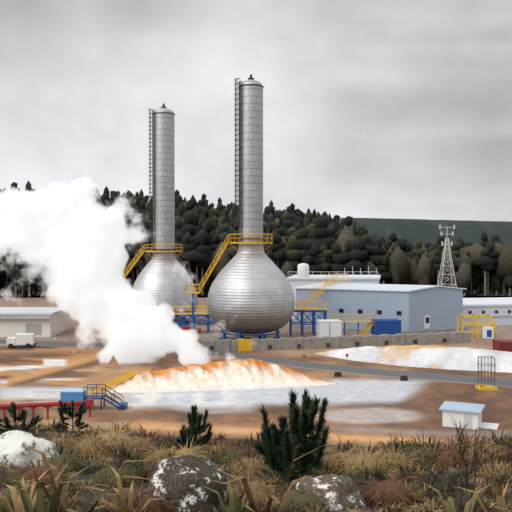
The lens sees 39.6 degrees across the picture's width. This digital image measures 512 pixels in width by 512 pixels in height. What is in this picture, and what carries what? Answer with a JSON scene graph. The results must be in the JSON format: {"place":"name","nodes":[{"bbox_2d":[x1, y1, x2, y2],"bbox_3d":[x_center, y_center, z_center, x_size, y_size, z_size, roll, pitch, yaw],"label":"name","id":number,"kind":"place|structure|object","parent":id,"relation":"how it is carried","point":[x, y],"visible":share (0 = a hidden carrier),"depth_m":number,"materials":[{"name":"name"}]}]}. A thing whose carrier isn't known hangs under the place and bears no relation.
{"place":"outdoors","nodes":[
{"label":"outdoors","id":0,"kind":"place"},
{"bbox_2d":[0,310,66,336],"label":"walls","id":1,"kind":"structure","parent":0,"point":[57,324],"depth_m":104.18,"materials":[{"name":"beige paint"}]},
{"bbox_2d":[0,318,53,318],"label":"canopy","id":2,"kind":"object","parent":1,"relation":"attached to","point":[26,318],"visible":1,"depth_m":103.53,"materials":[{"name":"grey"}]},
{"bbox_2d":[26,324,40,334],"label":"doors","id":3,"kind":"structure","parent":1,"relation":"attached to","point":[34,328],"depth_m":104.08,"materials":[{"name":"grey metal"}]},
{"bbox_2d":[0,307,69,314],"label":"roof","id":4,"kind":"structure","parent":1,"relation":"on","point":[28,310],"depth_m":107.50,"materials":[{"name":"white metal"}]},
{"bbox_2d":[101,103,197,325],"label":"steam separator tower","id":5,"kind":"structure","parent":0,"point":[163,279],"depth_m":120.04,"materials":[{"name":"metal"}]},
{"bbox_2d":[185,74,294,339],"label":"steam separator tower","id":6,"kind":"structure","parent":0,"point":[250,290],"depth_m":98.00,"materials":[{"name":"metal"}]},
{"bbox_2d":[0,0,511,221],"bbox_3d":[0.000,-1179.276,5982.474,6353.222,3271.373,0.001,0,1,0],"label":"sky","id":7,"kind":"structure","parent":0,"point":[394,109],"depth_m":5980.23,"materials":[{"name":"grey"}]},
{"bbox_2d":[0,289,511,446],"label":"ground","id":8,"kind":"structure","parent":0,"point":[362,408],"depth_m":66.44,"materials":[{"name":"soil"}]},
{"bbox_2d":[6,333,36,348],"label":"white box truck","id":9,"kind":"object","parent":8,"relation":"on","point":[27,340],"visible":1,"depth_m":92.95,"materials":[{"name":"white paint"}]},
{"bbox_2d":[0,399,93,419],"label":"red pipeline","id":10,"kind":"object","parent":8,"relation":"on","point":[48,405],"visible":0.72,"depth_m":54.99,"materials":[{"name":"red paint"}]},
{"bbox_2d":[60,384,127,409],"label":"blue tank platform","id":11,"kind":"structure","parent":8,"relation":"on","point":[74,394],"depth_m":58.15,"materials":[{"name":"blue paint"}]},
{"bbox_2d":[153,306,222,333],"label":"access platform","id":12,"kind":"structure","parent":8,"relation":"on","point":[185,329],"depth_m":109.15,"materials":[{"name":"blue paint"}]},
{"bbox_2d":[89,358,335,392],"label":"mineral mound","id":13,"kind":"object","parent":8,"relation":"on","point":[240,374],"visible":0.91,"depth_m":67.75,"materials":[{"name":"white stone"}]},
{"bbox_2d":[88,365,139,393],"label":"yellow access ramp","id":14,"kind":"structure","parent":13,"relation":"on","point":[123,378],"depth_m":66.19,"materials":[{"name":"orange paint"}]},
{"bbox_2d":[237,339,251,350],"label":"box","id":15,"kind":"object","parent":8,"relation":"on","point":[244,344],"depth_m":90.51,"materials":[{"name":"yellow paint"}]},
{"bbox_2d":[150,331,470,351],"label":"block wall","id":16,"kind":"structure","parent":8,"relation":"on","point":[227,345],"depth_m":92.44,"materials":[{"name":"concrete"}]},
{"bbox_2d":[152,338,446,350],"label":"wall openings","id":17,"kind":"object","parent":16,"relation":"attached to","point":[299,345],"visible":1,"depth_m":91.83,"materials":[{"name":"grey"}]},
{"bbox_2d":[289,273,348,335],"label":"access stair tower","id":18,"kind":"structure","parent":8,"relation":"on","point":[312,311],"depth_m":108.04,"materials":[{"name":"metal"}]},
{"bbox_2d":[316,319,341,336],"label":"white cabinet","id":19,"kind":"object","parent":8,"relation":"on","point":[329,327],"visible":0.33,"depth_m":98.12,"materials":[{"name":"white metal"}]},
{"bbox_2d":[286,275,380,320],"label":"annex","id":20,"kind":"object","parent":8,"relation":"on","point":[294,280],"visible":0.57,"depth_m":126.08,"materials":[{"name":"white metal"}]},
{"bbox_2d":[297,263,308,276],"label":"roof tank","id":21,"kind":"object","parent":20,"relation":"on","point":[302,268],"visible":0.94,"depth_m":127.69,"materials":[{"name":"white metal"}]},
{"bbox_2d":[304,266,376,276],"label":"roof rail","id":22,"kind":"object","parent":20,"relation":"on","point":[352,272],"visible":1,"depth_m":126.52,"materials":[{"name":"grey metal"}]},
{"bbox_2d":[334,372,341,376],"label":"box","id":23,"kind":"object","parent":8,"relation":"on","point":[337,374],"visible":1,"depth_m":72.83,"materials":[{"name":"grey"}]},
{"bbox_2d":[337,314,374,335],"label":"yellow yard stairs","id":24,"kind":"structure","parent":8,"relation":"on","point":[367,326],"depth_m":103.57,"materials":[{"name":"yellow metal"}]},
{"bbox_2d":[296,287,462,331],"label":"walls","id":25,"kind":"structure","parent":8,"relation":"on","point":[442,307],"depth_m":111.14,"materials":[{"name":"metal"}]},
{"bbox_2d":[292,283,466,291],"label":"roof","id":26,"kind":"structure","parent":25,"relation":"on","point":[373,287],"depth_m":112.43,"materials":[{"name":"white metal"}]},
{"bbox_2d":[339,309,428,322],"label":"windows","id":27,"kind":"structure","parent":25,"relation":"attached to","point":[380,312],"depth_m":110.00,"materials":[{"name":"black glass"}]},
{"bbox_2d":[425,315,429,328],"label":"door","id":28,"kind":"structure","parent":25,"relation":"attached to","point":[427,325],"depth_m":109.76,"materials":[{"name":"white paint"}]},
{"bbox_2d":[292,326,466,333],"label":"plinth","id":29,"kind":"structure","parent":8,"relation":"on","point":[402,332],"depth_m":111.23,"materials":[{"name":"concrete"}]},
{"bbox_2d":[372,318,400,334],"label":"blue shipping container","id":30,"kind":"object","parent":8,"relation":"on","point":[387,326],"visible":0.66,"depth_m":101.96,"materials":[{"name":"blue metal"}]},
{"bbox_2d":[400,376,407,380],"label":"box","id":31,"kind":"object","parent":8,"relation":"on","point":[403,378],"visible":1,"depth_m":70.68,"materials":[{"name":"grey"}]},
{"bbox_2d":[316,345,511,372],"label":"mound","id":32,"kind":"object","parent":8,"relation":"on","point":[448,358],"visible":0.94,"depth_m":82.20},
{"bbox_2d":[439,401,498,429],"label":"utility shed","id":33,"kind":"structure","parent":8,"relation":"on","point":[470,414],"depth_m":52.62,"materials":[{"name":"white metal"}]},
{"bbox_2d":[464,414,471,428],"bbox_3d":[15.556,12.144,52.230,0.564,1.000,0.281,0,1,0],"label":"shed door","id":34,"kind":"structure","parent":33,"relation":"in","point":[467,418],"depth_m":52.20,"materials":[{"name":"white metal"}]},
{"bbox_2d":[457,315,495,337],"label":"yellow pipe frame","id":35,"kind":"object","parent":8,"relation":"on","point":[489,330],"visible":0.92,"depth_m":104.05,"materials":[{"name":"orange paint"}]},
{"bbox_2d":[487,330,491,336],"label":"control box door","id":36,"kind":"structure","parent":35,"relation":"in","point":[489,332],"depth_m":102.85,"materials":[{"name":"blue metal"}]},
{"bbox_2d":[475,356,497,389],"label":"metal cage frame","id":37,"kind":"object","parent":8,"relation":"on","point":[481,386],"visible":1,"depth_m":66.18,"materials":[{"name":"grey"}]},
{"bbox_2d":[493,339,511,351],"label":"shipping container","id":38,"kind":"object","parent":8,"relation":"on","point":[502,344],"visible":0.84,"depth_m":88.49,"materials":[{"name":"red metal"}]},
{"bbox_2d":[0,339,511,386],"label":"road","id":39,"kind":"structure","parent":0,"point":[408,374],"depth_m":78.73,"materials":[{"name":"grey asphalt"}]},
{"bbox_2d":[0,413,511,511],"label":"grass tufts","id":40,"kind":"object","parent":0,"point":[38,434],"depth_m":9.80,"materials":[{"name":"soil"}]},
{"bbox_2d":[0,401,44,432],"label":"pine sapling","id":41,"kind":"object","parent":40,"relation":"on","point":[6,425],"visible":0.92,"depth_m":13.36,"materials":[{"name":"green plant"}]},
{"bbox_2d":[0,430,57,466],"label":"lichen rock","id":42,"kind":"object","parent":40,"relation":"on","point":[14,451],"visible":0.6,"depth_m":10.01,"materials":[{"name":"white stone"}]},
{"bbox_2d":[56,400,88,431],"bbox_3d":[-3.778,3.322,14.593,0.768,0.752,0.558,0,1,0],"label":"pine sapling","id":43,"kind":"object","parent":40,"relation":"on","point":[62,410],"visible":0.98,"depth_m":14.63,"materials":[{"name":"green plant"}]},
{"bbox_2d":[139,454,227,511],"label":"lichen rock","id":44,"kind":"object","parent":40,"relation":"on","point":[183,481],"visible":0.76,"depth_m":7.52,"materials":[{"name":"grey stone"}]},
{"bbox_2d":[174,404,213,450],"bbox_3d":[-1.095,3.064,12.588,0.747,0.895,0.805,0,1,0],"label":"pine sapling","id":45,"kind":"object","parent":40,"relation":"on","point":[194,427],"visible":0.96,"depth_m":12.60,"materials":[{"name":"green plant"}]},
{"bbox_2d":[23,414,511,511],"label":"dry shrubs","id":46,"kind":"object","parent":40,"relation":"on","point":[437,474],"visible":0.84,"depth_m":9.21,"materials":[{"name":"brown plant"}]},
{"bbox_2d":[251,387,332,484],"bbox_3d":[0.484,2.515,9.880,1.177,1.364,1.478,0,1,0],"label":"pine sapling","id":47,"kind":"object","parent":40,"relation":"on","point":[277,451],"visible":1,"depth_m":9.64,"materials":[{"name":"green plant"}]},
{"bbox_2d":[282,474,366,510],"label":"lichen rock","id":48,"kind":"object","parent":40,"relation":"on","point":[340,492],"visible":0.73,"depth_m":8.17,"materials":[{"name":"grey stone"}]},
{"bbox_2d":[0,280,511,297],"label":"trunks","id":49,"kind":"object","parent":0,"point":[100,291],"depth_m":199.51,"materials":[{"name":"brown wood"}]},
{"bbox_2d":[0,181,511,295],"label":"forest","id":50,"kind":"object","parent":49,"relation":"on","point":[70,240],"visible":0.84,"depth_m":196.59,"materials":[{"name":"green plant"}]},
{"bbox_2d":[332,218,511,246],"bbox_3d":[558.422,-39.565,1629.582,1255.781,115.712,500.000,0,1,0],"label":"distant ridge","id":51,"kind":"structure","parent":0,"point":[413,231],"depth_m":1663.07,"materials":[{"name":"green plant"}]},
{"bbox_2d":[437,225,456,286],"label":"lattice tower","id":52,"kind":"structure","parent":0,"point":[445,247],"depth_m":149.85,"materials":[{"name":"grey metal"}]},
{"bbox_2d":[463,306,511,325],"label":"walls","id":53,"kind":"structure","parent":0,"point":[489,310],"depth_m":119.07,"materials":[{"name":"white metal"}]},
{"bbox_2d":[463,297,511,306],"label":"roof","id":54,"kind":"structure","parent":53,"relation":"on","point":[501,301],"depth_m":124.62,"materials":[{"name":"white metal"}]},
{"bbox_2d":[469,310,510,313],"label":"windows","id":55,"kind":"structure","parent":53,"relation":"attached to","point":[496,311],"depth_m":119.12,"materials":[{"name":"black glass"}]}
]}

